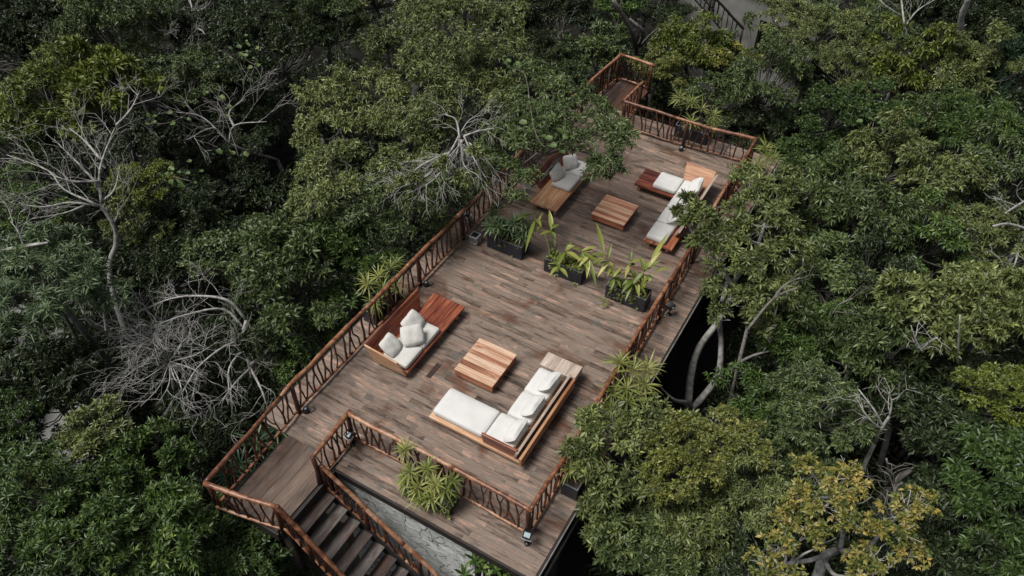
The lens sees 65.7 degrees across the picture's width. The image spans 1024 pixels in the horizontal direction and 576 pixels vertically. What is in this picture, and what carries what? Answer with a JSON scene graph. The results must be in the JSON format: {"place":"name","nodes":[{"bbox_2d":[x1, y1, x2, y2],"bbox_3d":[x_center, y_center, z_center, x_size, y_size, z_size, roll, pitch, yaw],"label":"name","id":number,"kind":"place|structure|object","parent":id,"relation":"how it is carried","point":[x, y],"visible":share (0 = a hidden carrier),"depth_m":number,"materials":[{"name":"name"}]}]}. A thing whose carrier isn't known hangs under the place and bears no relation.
{"place":"outdoors","nodes":[
{"label":"outdoors","id":0,"kind":"place"},
{"bbox_2d":[0,0,1023,575],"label":"ground","id":1,"kind":"structure","parent":0,"point":[316,52],"depth_m":34.54,"materials":[{"name":"brown soil"}]},
{"bbox_2d":[0,382,44,456],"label":"tree","id":2,"kind":"object","parent":1,"relation":"on","point":[8,398],"visible":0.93,"depth_m":18.13,"materials":[{"name":"green plant"}]},
{"bbox_2d":[0,106,63,227],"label":"tree","id":3,"kind":"object","parent":1,"relation":"on","point":[39,138],"visible":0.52,"depth_m":25.89,"materials":[{"name":"green plant"}]},
{"bbox_2d":[0,179,70,274],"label":"tree","id":4,"kind":"object","parent":1,"relation":"on","point":[15,186],"visible":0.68,"depth_m":23.99,"materials":[{"name":"green plant"}]},
{"bbox_2d":[0,311,78,425],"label":"tree","id":5,"kind":"object","parent":1,"relation":"on","point":[20,366],"visible":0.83,"depth_m":19.64,"materials":[{"name":"green plant"}]},
{"bbox_2d":[0,515,83,575],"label":"tree","id":6,"kind":"object","parent":1,"relation":"on","point":[36,567],"visible":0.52,"depth_m":14.97,"materials":[{"name":"green plant"}]},
{"bbox_2d":[0,0,106,98],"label":"tree","id":7,"kind":"object","parent":1,"relation":"on","point":[16,16],"visible":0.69,"depth_m":31.13,"materials":[{"name":"green plant"}]},
{"bbox_2d":[0,437,108,575],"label":"tree","id":8,"kind":"object","parent":1,"relation":"on","point":[29,454],"visible":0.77,"depth_m":15.95,"materials":[{"name":"green plant"}]},
{"bbox_2d":[3,338,112,452],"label":"tree","id":9,"kind":"object","parent":1,"relation":"on","point":[48,382],"visible":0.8,"depth_m":19.29,"materials":[{"name":"green plant"}]},
{"bbox_2d":[0,33,121,225],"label":"tree","id":10,"kind":"object","parent":1,"relation":"on","point":[20,89],"visible":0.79,"depth_m":24.83,"materials":[{"name":"green plant"}]},
{"bbox_2d":[0,218,134,390],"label":"tree","id":11,"kind":"object","parent":1,"relation":"on","point":[80,279],"visible":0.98,"depth_m":18.87,"materials":[{"name":"green plant"}]},
{"bbox_2d":[16,392,133,493],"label":"tree","id":12,"kind":"object","parent":1,"relation":"on","point":[83,441],"visible":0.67,"depth_m":17.41,"materials":[{"name":"green plant"}]},
{"bbox_2d":[10,486,145,575],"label":"tree","id":13,"kind":"object","parent":1,"relation":"on","point":[88,554],"visible":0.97,"depth_m":14.98,"materials":[{"name":"green plant"}]},
{"bbox_2d":[0,62,183,354],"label":"bare tree","id":14,"kind":"object","parent":1,"relation":"on","point":[114,249],"visible":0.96,"depth_m":22.33,"materials":[{"name":"grey plant"}]},
{"bbox_2d":[45,33,167,199],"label":"tree","id":15,"kind":"object","parent":1,"relation":"on","point":[97,67],"visible":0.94,"depth_m":25.49,"materials":[{"name":"green plant"}]},
{"bbox_2d":[39,0,178,159],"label":"tree","id":16,"kind":"object","parent":1,"relation":"on","point":[95,12],"visible":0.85,"depth_m":28.74,"materials":[{"name":"green plant"}]},
{"bbox_2d":[97,192,183,324],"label":"tree","id":17,"kind":"object","parent":1,"relation":"on","point":[129,207],"visible":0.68,"depth_m":23.72,"materials":[{"name":"green plant"}]},
{"bbox_2d":[76,415,207,537],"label":"tree","id":18,"kind":"object","parent":1,"relation":"on","point":[125,471],"visible":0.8,"depth_m":17.12,"materials":[{"name":"green plant"}]},
{"bbox_2d":[90,158,196,302],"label":"tree","id":19,"kind":"object","parent":1,"relation":"on","point":[153,169],"visible":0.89,"depth_m":23.26,"materials":[{"name":"green plant"}]},
{"bbox_2d":[87,470,219,575],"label":"tree","id":20,"kind":"object","parent":1,"relation":"on","point":[168,507],"visible":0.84,"depth_m":15.25,"materials":[{"name":"green plant"}]},
{"bbox_2d":[65,281,245,426],"bbox_3d":[-8.570,2.687,21.364,4.515,6.232,4.365,7,45,6],"label":"bare tree","id":21,"kind":"object","parent":1,"relation":"on","point":[170,363],"visible":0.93,"depth_m":19.68,"materials":[{"name":"grey plant"}]},
{"bbox_2d":[112,344,201,461],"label":"tree","id":22,"kind":"object","parent":1,"relation":"on","point":[145,410],"visible":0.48,"depth_m":21.29,"materials":[{"name":"green plant"}]},
{"bbox_2d":[119,401,215,485],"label":"tree","id":23,"kind":"object","parent":1,"relation":"on","point":[185,426],"visible":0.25,"depth_m":18.65,"materials":[{"name":"green plant"}]},
{"bbox_2d":[102,43,246,147],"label":"tree","id":24,"kind":"object","parent":1,"relation":"on","point":[183,60],"visible":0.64,"depth_m":28.70,"materials":[{"name":"green plant"}]},
{"bbox_2d":[122,185,247,324],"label":"tree","id":25,"kind":"object","parent":1,"relation":"on","point":[195,215],"visible":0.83,"depth_m":23.70,"materials":[{"name":"green plant"}]},
{"bbox_2d":[95,253,321,450],"bbox_3d":[-7.779,2.585,21.371,5.080,6.416,4.573,23,49,20],"label":"bare tree","id":26,"kind":"object","parent":1,"relation":"on","point":[251,370],"visible":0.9,"depth_m":20.16,"materials":[{"name":"grey plant"}]},
{"bbox_2d":[165,0,259,126],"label":"tree","id":27,"kind":"object","parent":1,"relation":"on","point":[218,8],"visible":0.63,"depth_m":29.89,"materials":[{"name":"green plant"}]},
{"bbox_2d":[156,116,281,226],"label":"tree","id":28,"kind":"object","parent":1,"relation":"on","point":[256,142],"visible":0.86,"depth_m":28.24,"materials":[{"name":"green plant"}]},
{"bbox_2d":[169,532,278,575],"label":"tree","id":29,"kind":"object","parent":1,"relation":"on","point":[229,562],"visible":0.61,"depth_m":15.99,"materials":[{"name":"green plant"}]},
{"bbox_2d":[157,59,296,165],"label":"tree","id":30,"kind":"object","parent":1,"relation":"on","point":[243,109],"visible":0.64,"depth_m":29.51,"materials":[{"name":"green plant"}]},
{"bbox_2d":[195,409,265,483],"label":"tree","id":31,"kind":"object","parent":1,"relation":"on","point":[215,447],"visible":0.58,"depth_m":20.49,"materials":[{"name":"green plant"}]},
{"bbox_2d":[175,212,297,311],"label":"tree","id":32,"kind":"object","parent":1,"relation":"on","point":[215,239],"visible":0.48,"depth_m":22.48,"materials":[{"name":"green plant"}]},
{"bbox_2d":[199,513,294,575],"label":"tree","id":33,"kind":"object","parent":1,"relation":"on","point":[252,543],"visible":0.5,"depth_m":16.58,"materials":[{"name":"green plant"}]},
{"bbox_2d":[219,294,297,383],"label":"tree","id":34,"kind":"object","parent":1,"relation":"on","point":[266,339],"visible":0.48,"depth_m":20.56,"materials":[{"name":"green plant"}]},
{"bbox_2d":[198,0,358,176],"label":"tree","id":35,"kind":"object","parent":1,"relation":"on","point":[243,23],"visible":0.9,"depth_m":28.52,"materials":[{"name":"green plant"}]},
{"bbox_2d":[225,208,347,368],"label":"tree","id":36,"kind":"object","parent":1,"relation":"on","point":[264,270],"visible":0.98,"depth_m":20.38,"materials":[{"name":"green plant"}]},
{"bbox_2d":[267,0,372,136],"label":"tree","id":37,"kind":"object","parent":1,"relation":"on","point":[338,7],"visible":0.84,"depth_m":29.34,"materials":[{"name":"green plant"}]},
{"bbox_2d":[271,262,387,384],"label":"tree","id":38,"kind":"object","parent":1,"relation":"on","point":[287,360],"visible":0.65,"depth_m":20.89,"materials":[{"name":"green plant"}]},
{"bbox_2d":[283,58,379,271],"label":"tree","id":39,"kind":"object","parent":1,"relation":"on","point":[315,162],"visible":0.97,"depth_m":22.89,"materials":[{"name":"green plant"}]},
{"bbox_2d":[300,208,406,323],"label":"tree","id":40,"kind":"object","parent":1,"relation":"on","point":[344,250],"visible":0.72,"depth_m":21.34,"materials":[{"name":"green plant"}]},
{"bbox_2d":[313,159,485,270],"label":"tree","id":41,"kind":"object","parent":1,"relation":"on","point":[372,192],"visible":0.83,"depth_m":21.44,"materials":[{"name":"green plant"}]},
{"bbox_2d":[350,0,533,238],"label":"tree","id":42,"kind":"object","parent":1,"relation":"on","point":[395,83],"visible":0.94,"depth_m":23.28,"materials":[{"name":"green plant"}]},
{"bbox_2d":[359,89,529,217],"bbox_3d":[-1.896,-1.114,23.089,4.510,9.306,3.642,-16,47,-16],"label":"bare tree","id":43,"kind":"object","parent":1,"relation":"on","point":[460,142],"visible":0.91,"depth_m":20.60,"materials":[{"name":"grey plant"}]},
{"bbox_2d":[224,78,780,575],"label":"timber deck","id":44,"kind":"structure","parent":1,"relation":"on","point":[526,306],"depth_m":19.58,"materials":[{"name":"brown wood"}]},
{"bbox_2d":[290,488,415,575],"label":"staircase","id":45,"kind":"structure","parent":44,"relation":"attached to","point":[342,535],"depth_m":17.06,"materials":[{"name":"brown wood"}]},
{"bbox_2d":[319,463,439,575],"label":"rustic railing","id":46,"kind":"object","parent":45,"relation":"attached to","point":[367,513],"visible":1,"depth_m":17.02,"materials":[{"name":"brown wood"}]},
{"bbox_2d":[203,53,621,509],"bbox_3d":[-1.205,-1.912,22.361,0.304,1.116,20.075,23,49,20],"label":"rustic railing","id":47,"kind":"object","parent":44,"relation":"on","point":[460,215],"visible":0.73,"depth_m":19.32,"materials":[{"name":"brown wood"}]},
{"bbox_2d":[364,288,464,375],"bbox_3d":[-2.372,0.970,19.643,1.165,0.805,2.629,23,49,20],"label":"daybed sofa","id":48,"kind":"object","parent":44,"relation":"on","point":[406,336],"visible":1,"depth_m":19.32,"materials":[{"name":"red wood"}]},
{"bbox_2d":[405,468,458,514],"bbox_3d":[-1.695,4.263,16.622,1.132,0.429,0.392,23,49,20],"label":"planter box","id":49,"kind":"object","parent":44,"relation":"on","point":[451,509],"visible":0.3,"depth_m":16.44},
{"bbox_2d":[392,435,464,514],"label":"fan palm","id":50,"kind":"object","parent":49,"relation":"in","point":[443,486],"visible":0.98,"depth_m":16.14,"materials":[{"name":"green plant"}]},
{"bbox_2d":[348,411,532,530],"bbox_3d":[-1.559,3.844,16.608,4.542,1.094,0.197,23,49,20],"label":"rustic railing","id":51,"kind":"object","parent":44,"relation":"on","point":[440,462],"visible":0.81,"depth_m":16.38,"materials":[{"name":"brown wood"}]},
{"bbox_2d":[454,338,516,391],"bbox_3d":[-0.628,1.871,19.128,1.060,0.299,1.150,23,49,20],"label":"coffee table","id":52,"kind":"object","parent":44,"relation":"on","point":[485,364],"visible":1,"depth_m":18.96,"materials":[{"name":"brown wood"}]},
{"bbox_2d":[429,352,582,466],"bbox_3d":[-0.102,2.387,18.329,2.440,0.709,3.000,23,49,20],"label":"corner sofa","id":53,"kind":"object","parent":44,"relation":"on","point":[515,433],"visible":1,"depth_m":17.81,"materials":[{"name":"white fabric"}]},
{"bbox_2d":[529,149,593,214],"bbox_3d":[1.442,-3.324,23.964,1.144,0.858,2.618,23,49,20],"label":"daybed sofa","id":54,"kind":"object","parent":44,"relation":"on","point":[560,183],"visible":0.89,"depth_m":23.76,"materials":[{"name":"orange wood"}]},
{"bbox_2d":[601,384,635,435],"bbox_3d":[2.425,2.794,18.159,0.392,0.429,1.112,23,49,20],"label":"planter box","id":55,"kind":"object","parent":44,"relation":"on","point":[623,408],"visible":0.2,"depth_m":18.06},
{"bbox_2d":[594,347,665,441],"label":"fan palm","id":56,"kind":"object","parent":55,"relation":"in","point":[647,366],"visible":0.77,"depth_m":17.75,"materials":[{"name":"green plant"}]},
{"bbox_2d":[530,137,757,528],"bbox_3d":[3.969,0.182,20.351,0.163,1.111,14.682,22,49,20],"label":"rustic railing","id":57,"kind":"object","parent":44,"relation":"on","point":[661,301],"visible":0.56,"depth_m":19.30,"materials":[{"name":"brown wood"}]},
{"bbox_2d":[634,162,717,252],"bbox_3d":[4.407,-2.581,23.324,2.142,0.781,3.514,23,49,20],"label":"corner sofa","id":58,"kind":"object","parent":44,"relation":"on","point":[699,180],"visible":0.67,"depth_m":23.66,"materials":[{"name":"white fabric"}]},
{"bbox_2d":[621,99,756,161],"bbox_3d":[5.572,-5.005,25.586,4.544,1.093,0.199,21,48,19],"label":"rustic railing","id":59,"kind":"object","parent":44,"relation":"on","point":[687,121],"visible":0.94,"depth_m":25.50,"materials":[{"name":"brown wood"}]},
{"bbox_2d":[0,0,1023,575],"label":"undergrowth","id":60,"kind":"object","parent":1,"relation":"on","point":[124,264],"visible":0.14,"depth_m":26.40,"materials":[{"name":"green plant"}]},
{"bbox_2d":[326,271,755,575],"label":"stone wall","id":61,"kind":"structure","parent":1,"relation":"on","point":[441,555],"depth_m":20.13,"materials":[{"name":"grey stone"}]},
{"bbox_2d":[479,0,604,98],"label":"tree","id":62,"kind":"object","parent":1,"relation":"on","point":[534,15],"visible":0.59,"depth_m":33.96,"materials":[{"name":"green plant"}]},
{"bbox_2d":[499,27,584,124],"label":"tree","id":63,"kind":"object","parent":1,"relation":"on","point":[549,49],"visible":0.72,"depth_m":29.09,"materials":[{"name":"green plant"}]},
{"bbox_2d":[469,55,640,203],"bbox_3d":[1.126,-3.299,25.559,4.679,9.088,8.875,2,45,1],"label":"tree","id":64,"kind":"object","parent":1,"relation":"on","point":[612,127],"visible":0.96,"depth_m":21.09,"materials":[{"name":"green plant"}]},
{"bbox_2d":[553,17,632,83],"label":"tree","id":65,"kind":"object","parent":1,"relation":"on","point":[596,41],"visible":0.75,"depth_m":30.06,"materials":[{"name":"green plant"}]},
{"bbox_2d":[574,467,673,575],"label":"tree","id":66,"kind":"object","parent":1,"relation":"on","point":[608,550],"visible":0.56,"depth_m":16.14,"materials":[{"name":"green plant"}]},
{"bbox_2d":[553,391,709,558],"bbox_3d":[2.371,5.322,18.517,2.612,6.859,3.925,23,49,20],"label":"tree","id":67,"kind":"object","parent":1,"relation":"on","point":[600,496],"visible":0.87,"depth_m":16.34,"materials":[{"name":"green plant"}]},
{"bbox_2d":[638,407,727,509],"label":"tree","id":68,"kind":"object","parent":1,"relation":"on","point":[668,465],"visible":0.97,"depth_m":15.92,"materials":[{"name":"green plant"}]},
{"bbox_2d":[645,9,735,119],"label":"tree","id":69,"kind":"object","parent":1,"relation":"on","point":[675,30],"visible":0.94,"depth_m":28.99,"materials":[{"name":"green plant"}]},
{"bbox_2d":[638,478,762,575],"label":"tree","id":70,"kind":"object","parent":1,"relation":"on","point":[706,522],"visible":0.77,"depth_m":15.84,"materials":[{"name":"green plant"}]},
{"bbox_2d":[659,44,763,127],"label":"tree","id":71,"kind":"object","parent":1,"relation":"on","point":[723,82],"visible":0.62,"depth_m":28.35,"materials":[{"name":"green plant"}]},
{"bbox_2d":[652,403,775,515],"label":"tree","id":72,"kind":"object","parent":1,"relation":"on","point":[739,433],"visible":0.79,"depth_m":16.55,"materials":[{"name":"green plant"}]},
{"bbox_2d":[661,159,818,413],"bbox_3d":[5.801,0.746,22.381,3.852,7.893,6.149,5,45,4],"label":"tree","id":73,"kind":"object","parent":1,"relation":"on","point":[745,260],"visible":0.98,"depth_m":19.71,"materials":[{"name":"green plant"}]},
{"bbox_2d":[716,437,792,538],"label":"tree","id":74,"kind":"object","parent":1,"relation":"on","point":[774,489],"visible":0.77,"depth_m":16.10,"materials":[{"name":"green plant"}]},
{"bbox_2d":[711,496,800,575],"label":"tree","id":75,"kind":"object","parent":1,"relation":"on","point":[741,536],"visible":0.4,"depth_m":15.91,"materials":[{"name":"green plant"}]},
{"bbox_2d":[668,0,846,117],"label":"stone building","id":76,"kind":"structure","parent":1,"relation":"on","point":[737,9],"depth_m":35.34,"materials":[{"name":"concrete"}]},
{"bbox_2d":[715,10,820,134],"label":"tree","id":77,"kind":"object","parent":1,"relation":"on","point":[778,57],"visible":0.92,"depth_m":27.71,"materials":[{"name":"green plant"}]},
{"bbox_2d":[704,359,837,475],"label":"tree","id":78,"kind":"object","parent":1,"relation":"on","point":[753,379],"visible":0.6,"depth_m":18.72,"materials":[{"name":"green plant"}]},
{"bbox_2d":[726,96,819,172],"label":"tree","id":79,"kind":"object","parent":1,"relation":"on","point":[782,119],"visible":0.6,"depth_m":28.26,"materials":[{"name":"green plant"}]},
{"bbox_2d":[748,416,841,520],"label":"tree","id":80,"kind":"object","parent":1,"relation":"on","point":[782,447],"visible":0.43,"depth_m":17.67,"materials":[{"name":"green plant"}]},
{"bbox_2d":[751,296,850,391],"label":"tree","id":81,"kind":"object","parent":1,"relation":"on","point":[783,346],"visible":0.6,"depth_m":19.53,"materials":[{"name":"green plant"}]},
{"bbox_2d":[756,0,870,134],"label":"tree","id":82,"kind":"object","parent":1,"relation":"on","point":[809,22],"visible":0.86,"depth_m":30.26,"materials":[{"name":"green plant"}]},
{"bbox_2d":[770,126,859,240],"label":"tree","id":83,"kind":"object","parent":1,"relation":"on","point":[814,143],"visible":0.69,"depth_m":26.31,"materials":[{"name":"green plant"}]},
{"bbox_2d":[774,147,858,254],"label":"tree","id":84,"kind":"object","parent":1,"relation":"on","point":[820,183],"visible":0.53,"depth_m":23.08,"materials":[{"name":"green plant"}]},
{"bbox_2d":[770,229,878,372],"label":"tree","id":85,"kind":"object","parent":1,"relation":"on","point":[833,249],"visible":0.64,"depth_m":21.17,"materials":[{"name":"green plant"}]},
{"bbox_2d":[763,356,890,477],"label":"tree","id":86,"kind":"object","parent":1,"relation":"on","point":[800,379],"visible":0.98,"depth_m":17.36,"materials":[{"name":"green plant"}]},
{"bbox_2d":[775,79,886,239],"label":"tree","id":87,"kind":"object","parent":1,"relation":"on","point":[836,104],"visible":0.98,"depth_m":26.07,"materials":[{"name":"green plant"}]},
{"bbox_2d":[741,451,942,575],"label":"tree","id":88,"kind":"object","parent":1,"relation":"on","point":[818,527],"visible":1,"depth_m":14.44,"materials":[{"name":"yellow plant"}]},
{"bbox_2d":[786,300,930,437],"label":"tree","id":89,"kind":"object","parent":1,"relation":"on","point":[864,337],"visible":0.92,"depth_m":18.69,"materials":[{"name":"green plant"}]},
{"bbox_2d":[810,21,924,143],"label":"tree","id":90,"kind":"object","parent":1,"relation":"on","point":[847,52],"visible":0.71,"depth_m":28.32,"materials":[{"name":"green plant"}]},
{"bbox_2d":[810,170,933,303],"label":"tree","id":91,"kind":"object","parent":1,"relation":"on","point":[855,201],"visible":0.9,"depth_m":21.82,"materials":[{"name":"green plant"}]},
{"bbox_2d":[838,227,924,375],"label":"tree","id":92,"kind":"object","parent":1,"relation":"on","point":[867,254],"visible":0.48,"depth_m":20.83,"materials":[{"name":"green plant"}]},
{"bbox_2d":[835,103,939,263],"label":"tree","id":93,"kind":"object","parent":1,"relation":"on","point":[868,155],"visible":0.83,"depth_m":23.43,"materials":[{"name":"green plant"}]},
{"bbox_2d":[837,511,961,575],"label":"tree","id":94,"kind":"object","parent":1,"relation":"on","point":[851,535],"visible":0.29,"depth_m":16.00,"materials":[{"name":"green plant"}]},
{"bbox_2d":[842,345,980,503],"bbox_3d":[9.453,6.280,22.564,3.080,12.814,2.744,35,54,30],"label":"tree","id":95,"kind":"object","parent":1,"relation":"on","point":[908,405],"visible":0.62,"depth_m":18.56,"materials":[{"name":"green plant"}]},
{"bbox_2d":[860,12,965,147],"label":"tree","id":96,"kind":"object","parent":1,"relation":"on","point":[915,79],"visible":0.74,"depth_m":27.88,"materials":[{"name":"green plant"}]},
{"bbox_2d":[878,185,978,275],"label":"tree","id":97,"kind":"object","parent":1,"relation":"on","point":[946,232],"visible":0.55,"depth_m":21.79,"materials":[{"name":"green plant"}]},
{"bbox_2d":[876,128,998,259],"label":"tree","id":98,"kind":"object","parent":1,"relation":"on","point":[957,172],"visible":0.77,"depth_m":23.17,"materials":[{"name":"green plant"}]},
{"bbox_2d":[869,260,1007,459],"bbox_3d":[10.120,3.743,22.079,3.037,11.381,2.582,-17,48,-17],"label":"tree","id":99,"kind":"object","parent":1,"relation":"on","point":[911,295],"visible":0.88,"depth_m":18.46,"materials":[{"name":"green plant"}]},
{"bbox_2d":[895,399,1006,515],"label":"tree","id":100,"kind":"object","parent":1,"relation":"on","point":[925,440],"visible":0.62,"depth_m":17.24,"materials":[{"name":"green plant"}]},
{"bbox_2d":[898,474,1023,575],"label":"tree","id":101,"kind":"object","parent":1,"relation":"on","point":[958,561],"visible":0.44,"depth_m":15.54,"materials":[{"name":"green plant"}]},
{"bbox_2d":[901,17,1023,192],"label":"tree","id":102,"kind":"object","parent":1,"relation":"on","point":[984,58],"visible":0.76,"depth_m":27.52,"materials":[{"name":"green plant"}]},
{"bbox_2d":[917,419,1023,563],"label":"tree","id":103,"kind":"object","parent":1,"relation":"on","point":[1002,459],"visible":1,"depth_m":15.73,"materials":[{"name":"green plant"}]},
{"bbox_2d":[919,87,1023,249],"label":"tree","id":104,"kind":"object","parent":1,"relation":"on","point":[952,111],"visible":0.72,"depth_m":25.61,"materials":[{"name":"green plant"}]},
{"bbox_2d":[923,192,1023,337],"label":"tree","id":105,"kind":"object","parent":1,"relation":"on","point":[1003,235],"visible":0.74,"depth_m":22.01,"materials":[{"name":"green plant"}]},
{"bbox_2d":[942,259,1023,399],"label":"tree","id":106,"kind":"object","parent":1,"relation":"on","point":[999,317],"visible":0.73,"depth_m":18.41,"materials":[{"name":"green plant"}]},
{"bbox_2d":[946,361,1023,487],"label":"tree","id":107,"kind":"object","parent":1,"relation":"on","point":[1004,380],"visible":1,"depth_m":17.38,"materials":[{"name":"green plant"}]},
{"bbox_2d":[953,117,1023,268],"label":"tree","id":108,"kind":"object","parent":1,"relation":"on","point":[1012,171],"visible":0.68,"depth_m":23.90,"materials":[{"name":"green plant"}]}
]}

